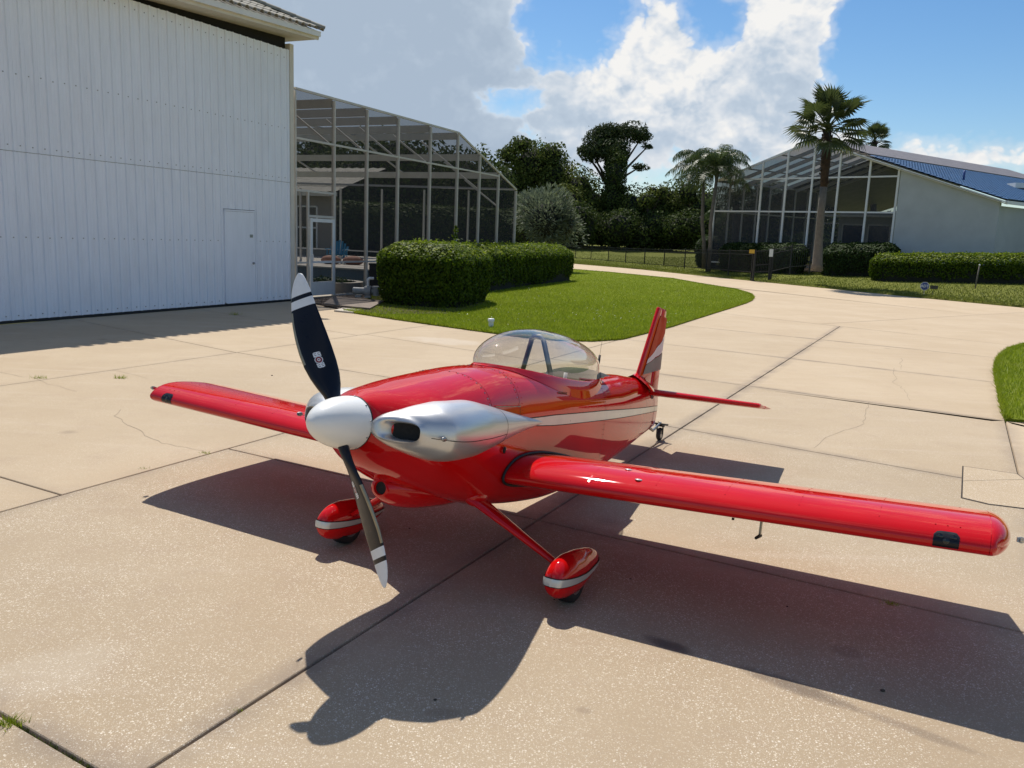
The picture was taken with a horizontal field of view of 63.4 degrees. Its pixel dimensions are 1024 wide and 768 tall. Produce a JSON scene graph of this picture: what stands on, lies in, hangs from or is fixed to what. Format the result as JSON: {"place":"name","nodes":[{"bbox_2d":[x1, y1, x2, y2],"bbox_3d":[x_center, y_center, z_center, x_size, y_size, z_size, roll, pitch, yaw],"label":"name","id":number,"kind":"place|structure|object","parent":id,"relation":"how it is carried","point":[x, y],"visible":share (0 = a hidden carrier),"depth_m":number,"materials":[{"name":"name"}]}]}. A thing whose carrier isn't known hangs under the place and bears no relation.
{"place":"outdoors","nodes":[
{"label":"outdoors","id":0,"kind":"place"},
{"bbox_2d":[0,302,274,324],"bbox_3d":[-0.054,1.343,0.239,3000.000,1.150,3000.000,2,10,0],"label":"ground","id":1,"kind":"structure","parent":0,"point":[126,314],"depth_m":17.49,"materials":[{"name":"beige concrete"}]},
{"bbox_2d":[297,134,363,167],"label":"broadleaf tree","id":2,"kind":"object","parent":1,"relation":"on","point":[306,149],"visible":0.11,"depth_m":69.73,"materials":[{"name":"green plant"}]},
{"bbox_2d":[306,125,470,216],"bbox_3d":[-9.511,-14.275,61.991,12.629,10.731,9.566,2,10,0],"label":"broadleaf tree","id":3,"kind":"object","parent":1,"relation":"on","point":[407,195],"visible":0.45,"depth_m":60.17,"materials":[{"name":"green plant"}]},
{"bbox_2d":[314,294,482,313],"bbox_3d":[-3.148,-2.490,24.005,4.728,0.120,11.092,2,10,0],"label":"mulch bed","id":4,"kind":"object","parent":1,"relation":"on","point":[328,298],"visible":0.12,"depth_m":20.62,"materials":[{"name":"brown wood"}]},
{"bbox_2d":[323,296,383,309],"bbox_3d":[-4.063,-2.040,20.776,1.534,0.050,3.039,2,10,0],"label":"concrete slab","id":5,"kind":"object","parent":4,"relation":"on","point":[347,302],"visible":0.93,"depth_m":20.45,"materials":[{"name":"grey concrete"}]},
{"bbox_2d":[352,277,379,297],"bbox_3d":[-3.791,-2.590,22.185,0.950,0.550,0.300,2,10,0],"label":"pool pump","id":6,"kind":"object","parent":4,"relation":"on","point":[367,291],"visible":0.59,"depth_m":22.12,"materials":[{"name":"grey plastic"}]},
{"bbox_2d":[376,236,493,307],"bbox_3d":[-2.020,-3.049,22.314,3.010,1.818,4.634,2,10,0],"label":"hedge","id":7,"kind":"object","parent":4,"relation":"on","point":[430,273],"visible":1,"depth_m":20.56,"materials":[{"name":"green plant"}]},
{"bbox_2d":[451,225,458,240],"bbox_3d":[-1.839,-3.916,26.038,0.467,2.145,0.500,-1,11,-19],"label":"shrub sprig","id":8,"kind":"object","parent":4,"relation":"on","point":[455,231],"visible":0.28,"depth_m":25.87,"materials":[{"name":"green plant"}]},
{"bbox_2d":[410,144,500,219],"bbox_3d":[-5.610,-14.640,66.404,7.832,9.132,8.901,-2,11,-24],"label":"broadleaf tree","id":9,"kind":"object","parent":1,"relation":"on","point":[463,195],"visible":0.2,"depth_m":64.23,"materials":[{"name":"green plant"}]},
{"bbox_2d":[471,142,521,219],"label":"broadleaf tree","id":10,"kind":"object","parent":1,"relation":"on","point":[505,201],"visible":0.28,"depth_m":69.39,"materials":[{"name":"green plant"}]},
{"bbox_2d":[507,182,589,248],"bbox_3d":[1.719,-8.897,47.062,3.660,5.122,4.773,-6,13,-39],"label":"silver bush","id":11,"kind":"object","parent":1,"relation":"on","point":[550,217],"visible":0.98,"depth_m":45.94,"materials":[{"name":"green plant"}]},
{"bbox_2d":[576,120,653,182],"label":"pine tree","id":12,"kind":"object","parent":1,"relation":"on","point":[604,141],"visible":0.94,"depth_m":97.92,"materials":[{"name":"green plant"}]},
{"bbox_2d":[600,147,628,247],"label":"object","id":13,"kind":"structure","parent":12,"relation":"attached to","point":[615,168],"depth_m":95.86,"materials":[{"name":"green plant"}]},
{"bbox_2d":[286,294,357,301],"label":"pool deck","id":14,"kind":"structure","parent":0,"point":[317,296],"depth_m":22.70,"materials":[{"name":"beige concrete"}]},
{"bbox_2d":[306,275,362,293],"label":"planter kerb","id":15,"kind":"structure","parent":14,"relation":"on","point":[342,285],"depth_m":23.92,"materials":[{"name":"grey concrete"}]},
{"bbox_2d":[297,255,376,268],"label":"terrace","id":16,"kind":"structure","parent":14,"relation":"on","point":[317,258],"depth_m":35.97,"materials":[{"name":"beige concrete"}]},
{"bbox_2d":[321,255,340,263],"bbox_3d":[-7.530,-5.158,34.433,0.840,0.400,0.600,2,10,0],"label":"garden rock","id":17,"kind":"object","parent":16,"relation":"on","point":[326,258],"visible":0.56,"depth_m":34.23,"materials":[{"name":"brown stone"}]},
{"bbox_2d":[326,240,349,263],"bbox_3d":[-7.447,-5.642,35.367,0.920,0.997,0.920,2,10,0],"label":"garden chair","id":18,"kind":"object","parent":16,"relation":"on","point":[340,253],"visible":0.72,"depth_m":35.62,"materials":[{"name":"teal paint"}]},
{"bbox_2d":[297,167,384,255],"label":"pool house","id":19,"kind":"structure","parent":16,"relation":"on","point":[320,204],"depth_m":43.84,"materials":[{"name":"beige paint"}]},
{"bbox_2d":[297,205,317,249],"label":"window","id":20,"kind":"structure","parent":19,"relation":"in","point":[313,210],"depth_m":43.98,"materials":[{"name":"white metal"}]},
{"bbox_2d":[343,256,363,264],"bbox_3d":[-6.634,-5.155,34.617,0.900,0.400,0.600,2,10,0],"label":"garden rock","id":21,"kind":"object","parent":16,"relation":"on","point":[352,258],"visible":0.69,"depth_m":34.42,"materials":[{"name":"brown stone"}]},
{"bbox_2d":[368,263,379,285],"bbox_3d":[-4.008,-3.223,25.222,0.660,0.895,0.560,2,10,0],"label":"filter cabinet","id":22,"kind":"object","parent":14,"relation":"on","point":[372,271],"visible":0.17,"depth_m":24.95,"materials":[{"name":"black plastic"}]},
{"bbox_2d":[294,87,516,295],"bbox_3d":[-8.518,-6.431,29.662,13.111,5.298,13.515,7,11,24],"label":"pool cage","id":23,"kind":"object","parent":14,"relation":"on","point":[366,133],"visible":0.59,"depth_m":26.90,"materials":[{"name":"beige metal"}]},
{"bbox_2d":[310,218,334,295],"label":"screen door","id":24,"kind":"structure","parent":23,"relation":"in","point":[323,287],"depth_m":22.26,"materials":[{"name":"white metal"}]},
{"bbox_2d":[297,264,368,286],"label":"swimming pool","id":25,"kind":"structure","parent":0,"point":[357,274],"depth_m":30.96,"materials":[{"name":"grey tile"}]},
{"bbox_2d":[0,264,1023,767],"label":"driveway","id":26,"kind":"structure","parent":0,"point":[180,600],"depth_m":4.60,"materials":[{"name":"concrete"}]},
{"bbox_2d":[0,711,31,731],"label":"weed tuft","id":27,"kind":"object","parent":26,"relation":"on","point":[10,722],"visible":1,"depth_m":3.07,"materials":[{"name":"green plant"}]},
{"bbox_2d":[3,712,93,767],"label":"moss","id":28,"kind":"object","parent":26,"relation":"on","point":[52,746],"visible":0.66,"depth_m":2.96,"materials":[{"name":"moss"},{"name":"grass"}]},
{"bbox_2d":[0,0,325,323],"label":"hangar","id":29,"kind":"structure","parent":26,"relation":"on","point":[146,156],"depth_m":16.70,"materials":[{"name":"white metal"}]},
{"bbox_2d":[226,211,255,301],"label":"door","id":30,"kind":"structure","parent":29,"relation":"in","point":[240,226],"depth_m":19.42,"materials":[{"name":"white metal"}]},
{"bbox_2d":[336,199,540,256],"bbox_3d":[-5.013,-10.153,55.901,16.140,4.015,3.540,-1,11,-20],"label":"tall hedge","id":31,"kind":"object","parent":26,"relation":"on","point":[441,227],"visible":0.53,"depth_m":53.95,"materials":[{"name":"green plant"}]},
{"bbox_2d":[150,273,1022,602],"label":"light aircraft","id":32,"kind":"object","parent":26,"relation":"on","point":[484,437],"visible":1,"depth_m":4.11,"materials":[{"name":"red paint"}]},
{"bbox_2d":[749,249,772,280],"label":"fence gate","id":33,"kind":"structure","parent":26,"relation":"on","point":[760,264],"depth_m":44.34,"materials":[{"name":"black metal"}]},
{"bbox_2d":[343,269,754,341],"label":"lawn","id":34,"kind":"structure","parent":0,"point":[598,302],"depth_m":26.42,"materials":[{"name":"green plant"}]},
{"bbox_2d":[334,308,353,313],"bbox_3d":[-3.802,-1.733,19.404,0.534,0.057,1.447,2,10,0],"label":"stepping stone","id":35,"kind":"object","parent":34,"relation":"on","point":[341,310],"visible":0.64,"depth_m":18.91,"materials":[{"name":"beige stone"}]},
{"bbox_2d":[488,318,493,326],"bbox_3d":[-0.426,-1.220,16.820,0.132,0.220,0.132,2,10,0],"label":"drain pipe","id":36,"kind":"object","parent":34,"relation":"on","point":[491,322],"visible":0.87,"depth_m":16.77,"materials":[{"name":"white plastic"}]},
{"bbox_2d":[460,239,574,290],"bbox_3d":[0.092,-4.845,33.008,2.714,1.791,12.253,6,11,19],"label":"hedge","id":37,"kind":"object","parent":34,"relation":"on","point":[515,264],"visible":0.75,"depth_m":31.16,"materials":[{"name":"green plant"}]},
{"bbox_2d":[263,0,1023,208],"label":"sky","id":38,"kind":"structure","parent":0,"point":[946,77],"materials":[{"name":"blue"}]},
{"bbox_2d":[569,244,1023,307],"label":"lawn","id":39,"kind":"structure","parent":0,"point":[636,254],"depth_m":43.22,"materials":[{"name":"green plant"}]},
{"bbox_2d":[494,134,577,198],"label":"oak tree","id":40,"kind":"object","parent":39,"relation":"on","point":[534,167],"visible":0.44,"depth_m":101.19,"materials":[{"name":"green plant"}]},
{"bbox_2d":[394,208,694,249],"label":"wood","id":41,"kind":"object","parent":39,"relation":"on","point":[661,245],"depth_m":110.56,"materials":[{"name":"green plant"}]},
{"bbox_2d":[545,160,605,244],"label":"broadleaf tree","id":42,"kind":"object","parent":39,"relation":"on","point":[580,188],"visible":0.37,"depth_m":98.51,"materials":[{"name":"green plant"}]},
{"bbox_2d":[589,182,652,247],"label":"broadleaf tree","id":43,"kind":"object","parent":39,"relation":"on","point":[627,200],"visible":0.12,"depth_m":95.42,"materials":[{"name":"green plant"}]},
{"bbox_2d":[547,200,709,251],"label":"thicket","id":44,"kind":"object","parent":39,"relation":"on","point":[655,244],"visible":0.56,"depth_m":90.76,"materials":[{"name":"green plant"}]},
{"bbox_2d":[549,206,708,248],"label":"thicket interior","id":45,"kind":"object","parent":44,"relation":"attached to","point":[692,227],"visible":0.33,"depth_m":90.66,"materials":[{"name":"green plant"}]},
{"bbox_2d":[637,184,670,249],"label":"broadleaf tree","id":46,"kind":"object","parent":39,"relation":"on","point":[647,199],"visible":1,"depth_m":92.98,"materials":[{"name":"green plant"}]},
{"bbox_2d":[558,243,753,279],"bbox_3d":[9.883,-9.486,62.157,2.652,2.027,35.866,0,10,-14],"label":"metal fence","id":47,"kind":"object","parent":39,"relation":"on","point":[625,258],"visible":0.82,"depth_m":56.01,"materials":[{"name":"black metal"}]},
{"bbox_2d":[639,178,693,247],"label":"broadleaf tree","id":48,"kind":"object","parent":39,"relation":"on","point":[667,205],"visible":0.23,"depth_m":94.27,"materials":[{"name":"green plant"}]},
{"bbox_2d":[671,179,713,251],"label":"broadleaf tree","id":49,"kind":"object","parent":39,"relation":"on","point":[695,197],"visible":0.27,"depth_m":91.97,"materials":[{"name":"green plant"}]},
{"bbox_2d":[665,148,732,268],"bbox_3d":[12.218,-11.481,54.397,4.698,8.033,4.327,-5,12,-35],"label":"feather palm","id":50,"kind":"object","parent":39,"relation":"on","point":[680,155],"visible":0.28,"depth_m":54.26,"materials":[{"name":"green plant"}]},
{"bbox_2d":[695,234,708,266],"bbox_3d":[13.442,-9.111,56.947,1.766,2.390,4.963,4,10,11],"label":"hedge","id":51,"kind":"object","parent":39,"relation":"on","point":[698,245],"visible":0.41,"depth_m":55.95,"materials":[{"name":"green plant"}]},
{"bbox_2d":[704,189,713,220],"bbox_3d":[15.652,-11.386,58.931,4.511,5.442,3.969,2,10,0],"label":"feather palm","id":52,"kind":"object","parent":39,"relation":"on","point":[710,198],"visible":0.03,"depth_m":59.22,"materials":[{"name":"green plant"}]},
{"bbox_2d":[674,143,750,271],"bbox_3d":[12.439,-10.772,51.473,4.976,7.848,4.536,2,10,0],"label":"feather palm","id":53,"kind":"object","parent":39,"relation":"on","point":[722,159],"visible":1,"depth_m":50.80,"materials":[{"name":"green plant"}]},
{"bbox_2d":[718,240,809,273],"bbox_3d":[15.248,-7.720,50.456,2.472,2.158,6.841,-7,13,-41],"label":"hedge","id":54,"kind":"object","parent":39,"relation":"on","point":[760,246],"visible":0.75,"depth_m":49.38,"materials":[{"name":"green plant"}]},
{"bbox_2d":[770,243,812,279],"bbox_3d":[15.075,-6.743,45.337,3.246,2.044,0.655,-4,12,-33],"label":"metal fence","id":55,"kind":"object","parent":39,"relation":"on","point":[784,261],"visible":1,"depth_m":45.71,"materials":[{"name":"black metal"}]},
{"bbox_2d":[783,81,873,270],"bbox_3d":[15.168,-10.051,40.164,4.313,9.047,4.356,2,10,0],"label":"fan palm","id":56,"kind":"object","parent":39,"relation":"on","point":[829,100],"visible":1,"depth_m":39.41,"materials":[{"name":"green plant"}]},
{"bbox_2d":[711,144,962,269],"bbox_3d":[21.637,-10.569,53.124,13.308,8.910,11.018,12,14,44],"label":"pool cage","id":57,"kind":"object","parent":39,"relation":"on","point":[778,202],"visible":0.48,"depth_m":49.53,"materials":[{"name":"white metal"}]},
{"bbox_2d":[859,120,891,148],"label":"fan palm","id":58,"kind":"object","parent":39,"relation":"on","point":[879,130],"visible":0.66,"depth_m":65.37,"materials":[{"name":"green plant"}]},
{"bbox_2d":[817,137,1023,265],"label":"neighbour house","id":59,"kind":"structure","parent":39,"relation":"on","point":[939,209],"depth_m":44.65,"materials":[{"name":"grey paint"}]},
{"bbox_2d":[920,282,928,294],"bbox_3d":[17.654,-4.044,35.458,0.342,0.631,0.042,7,11,26],"label":"security sign","id":60,"kind":"object","parent":39,"relation":"on","point":[924,286],"visible":1,"depth_m":35.42,"materials":[{"name":"metal"}]},
{"bbox_2d":[930,285,937,293],"bbox_3d":[17.888,-3.931,35.139,0.300,0.496,0.032,7,11,26],"label":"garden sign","id":61,"kind":"object","parent":39,"relation":"on","point":[933,287],"visible":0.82,"depth_m":35.11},
{"bbox_2d":[869,250,1023,283],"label":"hedge","id":62,"kind":"object","parent":39,"relation":"on","point":[958,267],"visible":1,"depth_m":40.09,"materials":[{"name":"green plant"}]},
{"bbox_2d":[974,264,980,288],"bbox_3d":[20.892,-4.774,37.188,0.127,1.203,0.068,8,11,28],"label":"marker post","id":63,"kind":"object","parent":39,"relation":"on","point":[977,276],"visible":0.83,"depth_m":37.16,"materials":[{"name":"white metal"}]},
{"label":"mulch bed","id":64,"kind":"structure","parent":39,"relation":"on","visible":0},
{"bbox_2d":[821,241,900,276],"bbox_3d":[19.227,-6.903,45.928,4.602,2.098,2.758,10,13,37],"label":"hedge","id":65,"kind":"object","parent":64,"relation":"on","point":[850,259],"visible":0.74,"depth_m":45.21,"materials":[{"name":"green plant"}]},
{"bbox_2d":[990,342,1023,422],"bbox_3d":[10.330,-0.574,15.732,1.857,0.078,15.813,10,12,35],"label":"grass","id":66,"kind":"structure","parent":0,"point":[1004,405],"depth_m":12.24,"materials":[{"name":"green plant"}]}
]}

